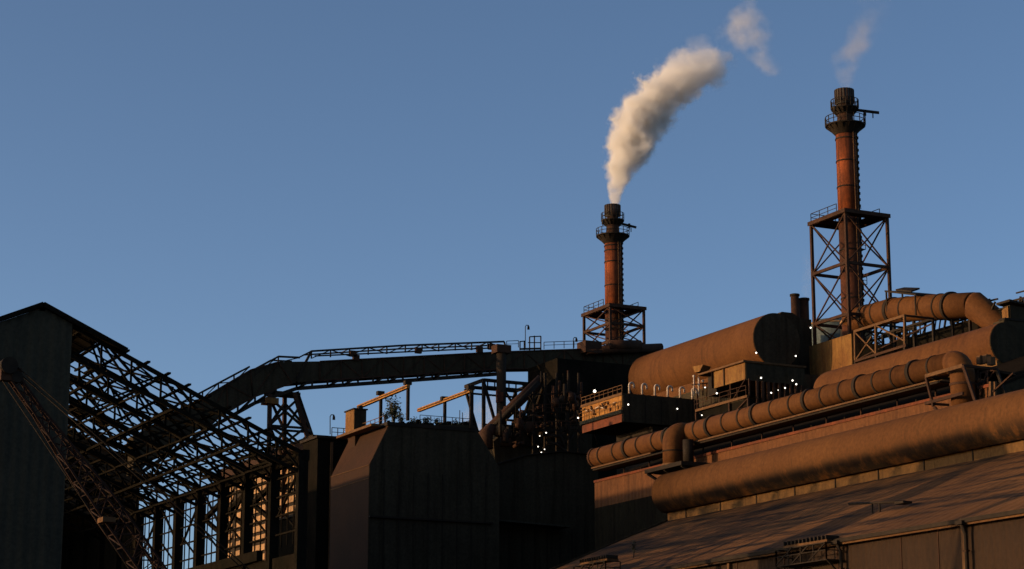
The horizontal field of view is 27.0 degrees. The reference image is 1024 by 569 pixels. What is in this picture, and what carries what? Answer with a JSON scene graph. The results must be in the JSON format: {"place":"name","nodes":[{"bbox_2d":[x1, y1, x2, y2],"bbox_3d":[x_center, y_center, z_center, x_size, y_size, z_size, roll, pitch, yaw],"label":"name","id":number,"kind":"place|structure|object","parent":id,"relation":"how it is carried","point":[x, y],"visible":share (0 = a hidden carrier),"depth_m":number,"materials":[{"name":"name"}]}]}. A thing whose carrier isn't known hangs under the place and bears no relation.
{"place":"outdoors","nodes":[
{"label":"outdoors","id":0,"kind":"place"},
{"bbox_2d":[64,427,138,516],"bbox_3d":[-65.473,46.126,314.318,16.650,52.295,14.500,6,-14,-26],"label":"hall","id":1,"kind":"structure","parent":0,"point":[104,452],"depth_m":313.57,"materials":[{"name":"metal"}]},
{"bbox_2d":[0,302,309,568],"bbox_3d":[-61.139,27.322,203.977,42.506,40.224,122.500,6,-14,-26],"label":"derelict shed","id":2,"kind":"structure","parent":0,"point":[44,524],"depth_m":163.33,"materials":[{"name":"metal"}]},
{"bbox_2d":[121,526,133,568],"bbox_3d":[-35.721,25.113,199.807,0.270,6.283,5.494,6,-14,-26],"label":"window frame","id":3,"kind":"structure","parent":2,"relation":"in","point":[126,530],"depth_m":200.34,"materials":[{"name":"metal"}]},
{"bbox_2d":[139,514,153,568],"bbox_3d":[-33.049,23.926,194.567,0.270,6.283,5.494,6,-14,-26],"label":"window frame","id":4,"kind":"structure","parent":2,"relation":"in","point":[149,532],"depth_m":194.98,"materials":[{"name":"metal"}]},
{"bbox_2d":[159,507,173,568],"bbox_3d":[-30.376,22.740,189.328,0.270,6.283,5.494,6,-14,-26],"label":"window frame","id":5,"kind":"structure","parent":2,"relation":"in","point":[165,517],"depth_m":189.77,"materials":[{"name":"metal"}]},
{"bbox_2d":[179,500,195,568],"bbox_3d":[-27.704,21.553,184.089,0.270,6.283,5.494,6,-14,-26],"label":"window frame","id":6,"kind":"structure","parent":2,"relation":"in","point":[184,541],"depth_m":184.56,"materials":[{"name":"metal"}]},
{"bbox_2d":[201,493,217,563],"bbox_3d":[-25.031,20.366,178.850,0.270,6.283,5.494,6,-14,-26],"label":"window frame","id":7,"kind":"structure","parent":2,"relation":"in","point":[208,502],"depth_m":179.28,"materials":[{"name":"metal"}]},
{"bbox_2d":[224,484,242,555],"bbox_3d":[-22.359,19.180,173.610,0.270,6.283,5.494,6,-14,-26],"label":"window frame","id":8,"kind":"structure","parent":2,"relation":"in","point":[240,500],"depth_m":173.84,"materials":[{"name":"metal"}]},
{"bbox_2d":[249,474,267,550],"bbox_3d":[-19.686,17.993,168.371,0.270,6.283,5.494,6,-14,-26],"label":"window frame","id":9,"kind":"structure","parent":2,"relation":"in","point":[265,501],"depth_m":168.70,"materials":[{"name":"metal"}]},
{"bbox_2d":[275,464,295,546],"bbox_3d":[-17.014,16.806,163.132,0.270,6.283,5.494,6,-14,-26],"label":"window frame","id":10,"kind":"structure","parent":2,"relation":"in","point":[280,514],"depth_m":163.31,"materials":[{"name":"metal"}]},
{"bbox_2d":[221,435,326,568],"bbox_3d":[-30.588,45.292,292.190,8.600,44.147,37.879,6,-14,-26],"label":"louvred building","id":11,"kind":"structure","parent":0,"point":[297,444],"depth_m":295.28,"materials":[{"name":"metal"}]},
{"bbox_2d":[0,0,1023,568],"label":"sky","id":12,"kind":"structure","parent":0,"point":[215,190],"materials":[{"name":"blue"}]},
{"bbox_2d":[579,385,698,473],"bbox_3d":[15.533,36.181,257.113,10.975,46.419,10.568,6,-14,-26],"label":"filter house","id":13,"kind":"structure","parent":0,"point":[618,417],"depth_m":257.82,"materials":[{"name":"brown metal"}]},
{"bbox_2d":[628,382,634,393],"bbox_3d":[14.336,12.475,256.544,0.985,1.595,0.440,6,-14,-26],"label":"goose neck vent","id":14,"kind":"object","parent":13,"relation":"on","point":[632,383],"visible":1,"depth_m":256.41,"materials":[{"name":"grey metal"}]},
{"bbox_2d":[640,383,647,394],"bbox_3d":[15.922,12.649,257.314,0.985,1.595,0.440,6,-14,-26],"label":"goose neck vent","id":15,"kind":"object","parent":13,"relation":"on","point":[642,384],"visible":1,"depth_m":257.17,"materials":[{"name":"grey metal"}]},
{"bbox_2d":[653,384,659,395],"bbox_3d":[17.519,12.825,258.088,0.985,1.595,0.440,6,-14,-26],"label":"goose neck vent","id":16,"kind":"object","parent":13,"relation":"on","point":[655,385],"visible":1,"depth_m":257.96,"materials":[{"name":"grey metal"}]},
{"bbox_2d":[667,385,672,396],"bbox_3d":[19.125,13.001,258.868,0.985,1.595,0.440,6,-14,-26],"label":"goose neck vent","id":17,"kind":"object","parent":13,"relation":"on","point":[670,386],"visible":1,"depth_m":258.78,"materials":[{"name":"grey metal"}]},
{"bbox_2d":[679,386,684,397],"bbox_3d":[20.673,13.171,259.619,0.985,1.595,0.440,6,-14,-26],"label":"goose neck vent","id":18,"kind":"object","parent":13,"relation":"on","point":[682,387],"visible":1,"depth_m":259.51,"materials":[{"name":"grey metal"}]},
{"bbox_2d":[691,388,697,398],"bbox_3d":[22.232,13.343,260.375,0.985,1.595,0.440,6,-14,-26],"label":"goose neck vent","id":19,"kind":"object","parent":13,"relation":"on","point":[696,390],"visible":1,"depth_m":260.25,"materials":[{"name":"grey metal"}]},
{"bbox_2d":[691,375,709,399],"bbox_3d":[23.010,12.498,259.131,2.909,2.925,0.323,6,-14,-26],"label":"valve stand","id":20,"kind":"object","parent":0,"point":[698,384],"visible":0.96,"depth_m":258.96,"materials":[{"name":"grey metal"}]},
{"bbox_2d":[693,365,710,372],"bbox_3d":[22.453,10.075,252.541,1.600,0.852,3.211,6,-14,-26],"label":"hopper","id":21,"kind":"object","parent":20,"relation":"on","point":[700,368],"visible":0.86,"depth_m":251.82,"materials":[{"name":"brown metal"}]},
{"bbox_2d":[811,318,841,344],"bbox_3d":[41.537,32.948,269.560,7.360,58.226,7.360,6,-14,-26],"label":"storage tank","id":22,"kind":"object","parent":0,"point":[821,337],"visible":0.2,"depth_m":272.29,"materials":[{"name":"grey metal"}]},
{"label":"ground","id":23,"kind":"structure","parent":0,"visible":0},
{"bbox_2d":[0,357,248,568],"bbox_3d":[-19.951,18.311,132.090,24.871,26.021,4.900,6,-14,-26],"label":"crawler crane","id":24,"kind":"object","parent":23,"relation":"on","point":[11,371],"visible":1,"depth_m":130.32,"materials":[{"name":"metal"}]},
{"bbox_2d":[278,514,294,556],"bbox_3d":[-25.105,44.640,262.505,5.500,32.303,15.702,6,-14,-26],"label":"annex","id":25,"kind":"object","parent":23,"relation":"on","point":[284,550],"visible":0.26,"depth_m":266.15,"materials":[{"name":"metal"}]},
{"bbox_2d":[261,391,313,560],"bbox_3d":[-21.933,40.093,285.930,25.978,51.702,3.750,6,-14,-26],"label":"conveyor trestle","id":26,"kind":"object","parent":23,"relation":"on","point":[301,420],"visible":0.47,"depth_m":285.82,"materials":[{"name":"brown metal"}]},
{"bbox_2d":[127,336,662,475],"bbox_3d":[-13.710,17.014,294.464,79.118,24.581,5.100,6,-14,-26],"label":"conveyor gallery","id":27,"kind":"object","parent":26,"relation":"on","point":[248,387],"visible":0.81,"depth_m":292.98,"materials":[{"name":"metal"}]},
{"bbox_2d":[525,325,529,347],"bbox_3d":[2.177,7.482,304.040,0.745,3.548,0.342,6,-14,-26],"label":"lamp post","id":28,"kind":"object","parent":27,"relation":"on","point":[528,327],"visible":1,"depth_m":304.07,"materials":[{"name":"metal"}]},
{"bbox_2d":[300,427,347,568],"bbox_3d":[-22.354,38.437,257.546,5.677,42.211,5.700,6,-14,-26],"label":"stair block","id":29,"kind":"structure","parent":23,"relation":"on","point":[326,452],"depth_m":257.92,"materials":[{"name":"metal"}]},
{"bbox_2d":[330,414,334,433],"bbox_3d":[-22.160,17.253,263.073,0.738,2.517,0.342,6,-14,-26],"label":"lamp post","id":30,"kind":"object","parent":29,"relation":"on","point":[333,418],"visible":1,"depth_m":263.11,"materials":[{"name":"metal"}]},
{"bbox_2d":[329,415,498,568],"bbox_3d":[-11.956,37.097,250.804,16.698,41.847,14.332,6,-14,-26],"label":"coal bunker","id":31,"kind":"object","parent":23,"relation":"on","point":[419,494],"visible":0.99,"depth_m":247.64,"materials":[{"name":"metal"}]},
{"bbox_2d":[344,405,367,448],"bbox_3d":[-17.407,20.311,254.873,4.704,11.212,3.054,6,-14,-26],"label":"bunker hut","id":32,"kind":"object","parent":31,"relation":"on","point":[355,418],"visible":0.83,"depth_m":254.11,"materials":[{"name":"metal"}]},
{"bbox_2d":[357,380,411,423],"bbox_3d":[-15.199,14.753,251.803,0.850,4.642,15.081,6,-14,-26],"label":"inclined beam","id":33,"kind":"structure","parent":31,"relation":"on","point":[384,395],"depth_m":249.53,"materials":[{"name":"metal"}]},
{"bbox_2d":[382,410,390,421],"bbox_3d":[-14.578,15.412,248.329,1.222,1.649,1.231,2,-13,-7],"label":"weed","id":34,"kind":"object","parent":31,"relation":"on","point":[386,415],"visible":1,"depth_m":248.25,"materials":[{"name":"green plant"}]},
{"bbox_2d":[385,395,400,421],"bbox_3d":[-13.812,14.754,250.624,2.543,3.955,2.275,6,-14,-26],"label":"sapling","id":35,"kind":"object","parent":31,"relation":"on","point":[393,411],"visible":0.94,"depth_m":250.44,"materials":[{"name":"green plant"}]},
{"bbox_2d":[395,410,405,422],"bbox_3d":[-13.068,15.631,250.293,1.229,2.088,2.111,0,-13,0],"label":"weed","id":36,"kind":"object","parent":31,"relation":"on","point":[399,414],"visible":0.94,"depth_m":250.30,"materials":[{"name":"green plant"}]},
{"bbox_2d":[423,416,431,422],"bbox_3d":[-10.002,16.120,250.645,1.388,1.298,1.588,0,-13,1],"label":"weed","id":37,"kind":"object","parent":31,"relation":"on","point":[427,421],"visible":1,"depth_m":250.50,"materials":[{"name":"green plant"}]},
{"bbox_2d":[417,386,474,428],"bbox_3d":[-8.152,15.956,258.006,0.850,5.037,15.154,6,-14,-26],"label":"inclined beam","id":38,"kind":"structure","parent":31,"relation":"on","point":[444,400],"depth_m":255.66,"materials":[{"name":"metal"}]},
{"bbox_2d":[464,344,531,431],"bbox_3d":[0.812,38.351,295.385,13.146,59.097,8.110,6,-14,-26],"label":"conveyor trestle","id":39,"kind":"object","parent":23,"relation":"on","point":[501,352],"visible":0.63,"depth_m":296.28,"materials":[{"name":"metal"}]},
{"bbox_2d":[497,450,598,568],"bbox_3d":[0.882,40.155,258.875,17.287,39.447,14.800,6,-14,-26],"label":"barrel building","id":40,"kind":"structure","parent":23,"relation":"on","point":[546,510],"depth_m":258.11,"materials":[{"name":"metal"}]},
{"bbox_2d":[478,358,632,478],"bbox_3d":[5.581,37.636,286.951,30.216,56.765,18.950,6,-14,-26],"label":"gas cleaning plant","id":41,"kind":"object","parent":23,"relation":"on","point":[556,389],"visible":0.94,"depth_m":285.93,"materials":[{"name":"metal"}]},
{"bbox_2d":[581,299,646,345],"bbox_3d":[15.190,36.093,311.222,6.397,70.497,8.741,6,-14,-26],"label":"chimney tower","id":42,"kind":"structure","parent":23,"relation":"on","point":[597,313],"depth_m":315.78,"materials":[{"name":"brown metal"}]},
{"bbox_2d":[596,203,636,340],"bbox_3d":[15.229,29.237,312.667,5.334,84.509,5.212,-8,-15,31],"label":"chimney","id":43,"kind":"object","parent":23,"relation":"on","point":[612,238],"visible":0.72,"depth_m":319.09,"materials":[{"name":"brown metal"}]},
{"bbox_2d":[628,313,819,441],"bbox_3d":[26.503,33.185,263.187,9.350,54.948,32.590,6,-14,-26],"label":"storage tank","id":44,"kind":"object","parent":23,"relation":"on","point":[772,337],"depth_m":261.63,"materials":[{"name":"brown metal"}]},
{"bbox_2d":[799,297,809,318],"bbox_3d":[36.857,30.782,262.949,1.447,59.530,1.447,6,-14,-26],"label":"short stack","id":45,"kind":"object","parent":44,"relation":"on","point":[803,307],"visible":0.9,"depth_m":268.75,"materials":[{"name":"brown metal"}]},
{"bbox_2d":[551,389,1023,568],"bbox_3d":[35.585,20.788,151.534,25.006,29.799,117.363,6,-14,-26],"label":"long shed","id":46,"kind":"structure","parent":23,"relation":"on","point":[943,470],"depth_m":167.93,"materials":[{"name":"metal"}]},
{"bbox_2d":[573,555,620,568],"bbox_3d":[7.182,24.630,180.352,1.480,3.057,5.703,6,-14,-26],"label":"wall platform","id":47,"kind":"structure","parent":46,"relation":"attached to","point":[597,561],"depth_m":179.45,"materials":[{"name":"metal"}]},
{"bbox_2d":[629,538,636,557],"bbox_3d":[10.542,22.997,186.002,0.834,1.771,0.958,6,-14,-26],"label":"weed","id":48,"kind":"object","parent":46,"relation":"on","point":[634,549],"visible":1,"depth_m":185.89,"materials":[{"name":"green plant"}]},
{"bbox_2d":[775,535,843,568],"bbox_3d":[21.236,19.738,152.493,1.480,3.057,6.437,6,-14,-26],"label":"wall platform","id":49,"kind":"structure","parent":46,"relation":"attached to","point":[806,542],"depth_m":152.06,"materials":[{"name":"metal"}]},
{"bbox_2d":[831,540,844,568],"bbox_3d":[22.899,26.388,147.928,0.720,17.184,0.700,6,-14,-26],"label":"downpipe","id":50,"kind":"object","parent":46,"relation":"attached to","point":[836,542],"visible":1,"depth_m":149.56,"materials":[{"name":"metal"}]},
{"bbox_2d":[848,500,911,512],"bbox_3d":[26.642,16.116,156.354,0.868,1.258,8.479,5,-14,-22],"label":"pipe on stand","id":51,"kind":"object","parent":46,"relation":"on","point":[903,502],"visible":1,"depth_m":155.93,"materials":[{"name":"metal"}]},
{"bbox_2d":[955,520,969,568],"bbox_3d":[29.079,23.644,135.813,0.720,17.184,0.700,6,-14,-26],"label":"downpipe","id":52,"kind":"object","parent":46,"relation":"attached to","point":[961,523],"visible":1,"depth_m":137.35,"materials":[{"name":"metal"}]},
{"bbox_2d":[778,312,811,373],"bbox_3d":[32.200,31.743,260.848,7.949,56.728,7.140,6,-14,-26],"label":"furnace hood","id":53,"kind":"object","parent":23,"relation":"on","point":[803,328],"visible":0.13,"depth_m":264.50,"materials":[{"name":"metal"}]},
{"bbox_2d":[790,293,799,317],"bbox_3d":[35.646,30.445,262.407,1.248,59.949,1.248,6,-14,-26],"label":"short stack","id":54,"kind":"object","parent":23,"relation":"on","point":[794,303],"visible":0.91,"depth_m":268.33,"materials":[{"name":"brown metal"}]},
{"bbox_2d":[594,322,1023,549],"bbox_3d":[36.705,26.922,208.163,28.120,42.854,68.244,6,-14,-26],"label":"long shed","id":55,"kind":"structure","parent":23,"relation":"on","point":[625,506],"depth_m":209.19,"materials":[{"name":"orange metal"}]},
{"bbox_2d":[645,461,708,479],"bbox_3d":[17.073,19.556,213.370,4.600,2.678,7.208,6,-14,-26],"label":"duct platform","id":56,"kind":"structure","parent":55,"relation":"attached to","point":[670,467],"depth_m":212.01,"materials":[{"name":"metal"}]},
{"bbox_2d":[661,423,697,465],"bbox_3d":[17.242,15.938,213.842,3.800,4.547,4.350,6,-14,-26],"label":"branch duct","id":57,"kind":"object","parent":56,"relation":"on","point":[677,446],"visible":0.77,"depth_m":213.38,"materials":[{"name":"metal"}]},
{"bbox_2d":[694,360,806,440],"bbox_3d":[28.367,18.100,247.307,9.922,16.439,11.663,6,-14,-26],"label":"control cabin","id":58,"kind":"object","parent":55,"relation":"on","point":[739,380],"visible":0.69,"depth_m":244.91,"materials":[{"name":"brown metal"}]},
{"bbox_2d":[708,376,760,399],"bbox_3d":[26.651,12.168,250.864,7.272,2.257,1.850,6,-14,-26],"label":"doorway","id":59,"kind":"structure","parent":58,"relation":"in","point":[710,390],"depth_m":249.69,"materials":[{"name":"metal"}]},
{"bbox_2d":[587,351,976,472],"bbox_3d":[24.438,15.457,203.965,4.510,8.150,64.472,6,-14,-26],"label":"ribbed gas pipe","id":60,"kind":"object","parent":55,"relation":"attached to","point":[864,388],"visible":0.84,"depth_m":195.77,"materials":[{"name":"metal"}]},
{"bbox_2d":[924,364,1006,409],"bbox_3d":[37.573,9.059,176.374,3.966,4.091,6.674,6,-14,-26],"label":"elbow access frame","id":61,"kind":"object","parent":55,"relation":"attached to","point":[932,401],"visible":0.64,"depth_m":175.62,"materials":[{"name":"brown metal"}]},
{"bbox_2d":[974,354,1015,398],"bbox_3d":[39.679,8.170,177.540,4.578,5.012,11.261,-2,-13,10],"label":"service platform","id":62,"kind":"structure","parent":55,"relation":"attached to","point":[988,359],"depth_m":177.75,"materials":[{"name":"metal"}]},
{"bbox_2d":[807,204,892,344],"bbox_3d":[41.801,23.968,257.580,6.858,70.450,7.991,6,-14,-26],"label":"chimney tower","id":63,"kind":"structure","parent":23,"relation":"on","point":[868,219],"depth_m":262.29,"materials":[{"name":"brown metal"}]},
{"bbox_2d":[825,87,878,342],"bbox_3d":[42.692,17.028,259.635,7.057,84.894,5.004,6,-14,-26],"label":"chimney","id":64,"kind":"object","parent":23,"relation":"on","point":[845,128],"visible":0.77,"depth_m":265.08,"materials":[{"name":"brown metal"}]},
{"bbox_2d":[809,334,902,374],"bbox_3d":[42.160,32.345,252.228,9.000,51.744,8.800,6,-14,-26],"label":"parapet wall","id":65,"kind":"structure","parent":23,"relation":"on","point":[832,354],"depth_m":254.68,"materials":[{"name":"brown metal"}]},
{"bbox_2d":[840,320,872,343],"bbox_3d":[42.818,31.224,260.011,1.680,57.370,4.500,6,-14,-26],"label":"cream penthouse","id":66,"kind":"object","parent":23,"relation":"on","point":[867,337],"visible":0.03,"depth_m":263.78,"materials":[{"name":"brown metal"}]},
{"bbox_2d":[853,314,934,363],"bbox_3d":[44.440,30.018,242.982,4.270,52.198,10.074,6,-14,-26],"label":"duct trestle","id":67,"kind":"object","parent":23,"relation":"on","point":[883,352],"visible":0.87,"depth_m":248.03,"materials":[{"name":"brown metal"}]},
{"bbox_2d":[842,291,1000,352],"bbox_3d":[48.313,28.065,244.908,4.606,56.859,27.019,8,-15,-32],"label":"elbow duct","id":68,"kind":"object","parent":23,"relation":"on","point":[952,307],"visible":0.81,"depth_m":246.98,"materials":[{"name":"metal"}]},
{"bbox_2d":[885,287,929,314],"bbox_3d":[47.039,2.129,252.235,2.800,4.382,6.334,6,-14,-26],"label":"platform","id":69,"kind":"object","parent":68,"relation":"on","point":[907,290],"visible":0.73,"depth_m":251.40,"materials":[{"name":"metal"}]},
{"bbox_2d":[866,290,1023,348],"bbox_3d":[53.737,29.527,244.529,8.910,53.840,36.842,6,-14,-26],"label":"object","id":70,"kind":"structure","parent":23,"relation":"on","point":[943,332],"depth_m":249.80,"materials":[{"name":"metal"}]},
{"bbox_2d":[993,318,1023,356],"bbox_3d":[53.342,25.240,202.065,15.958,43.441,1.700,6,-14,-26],"label":"storage tank","id":71,"kind":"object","parent":23,"relation":"on","point":[1018,324],"depth_m":203.41,"materials":[{"name":"metal"}]},
{"bbox_2d":[996,299,1023,319],"bbox_3d":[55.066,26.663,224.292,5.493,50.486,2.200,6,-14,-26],"label":"roof hut","id":72,"kind":"object","parent":23,"relation":"on","point":[1014,309],"visible":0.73,"depth_m":228.46,"materials":[{"name":"metal"}]}
]}

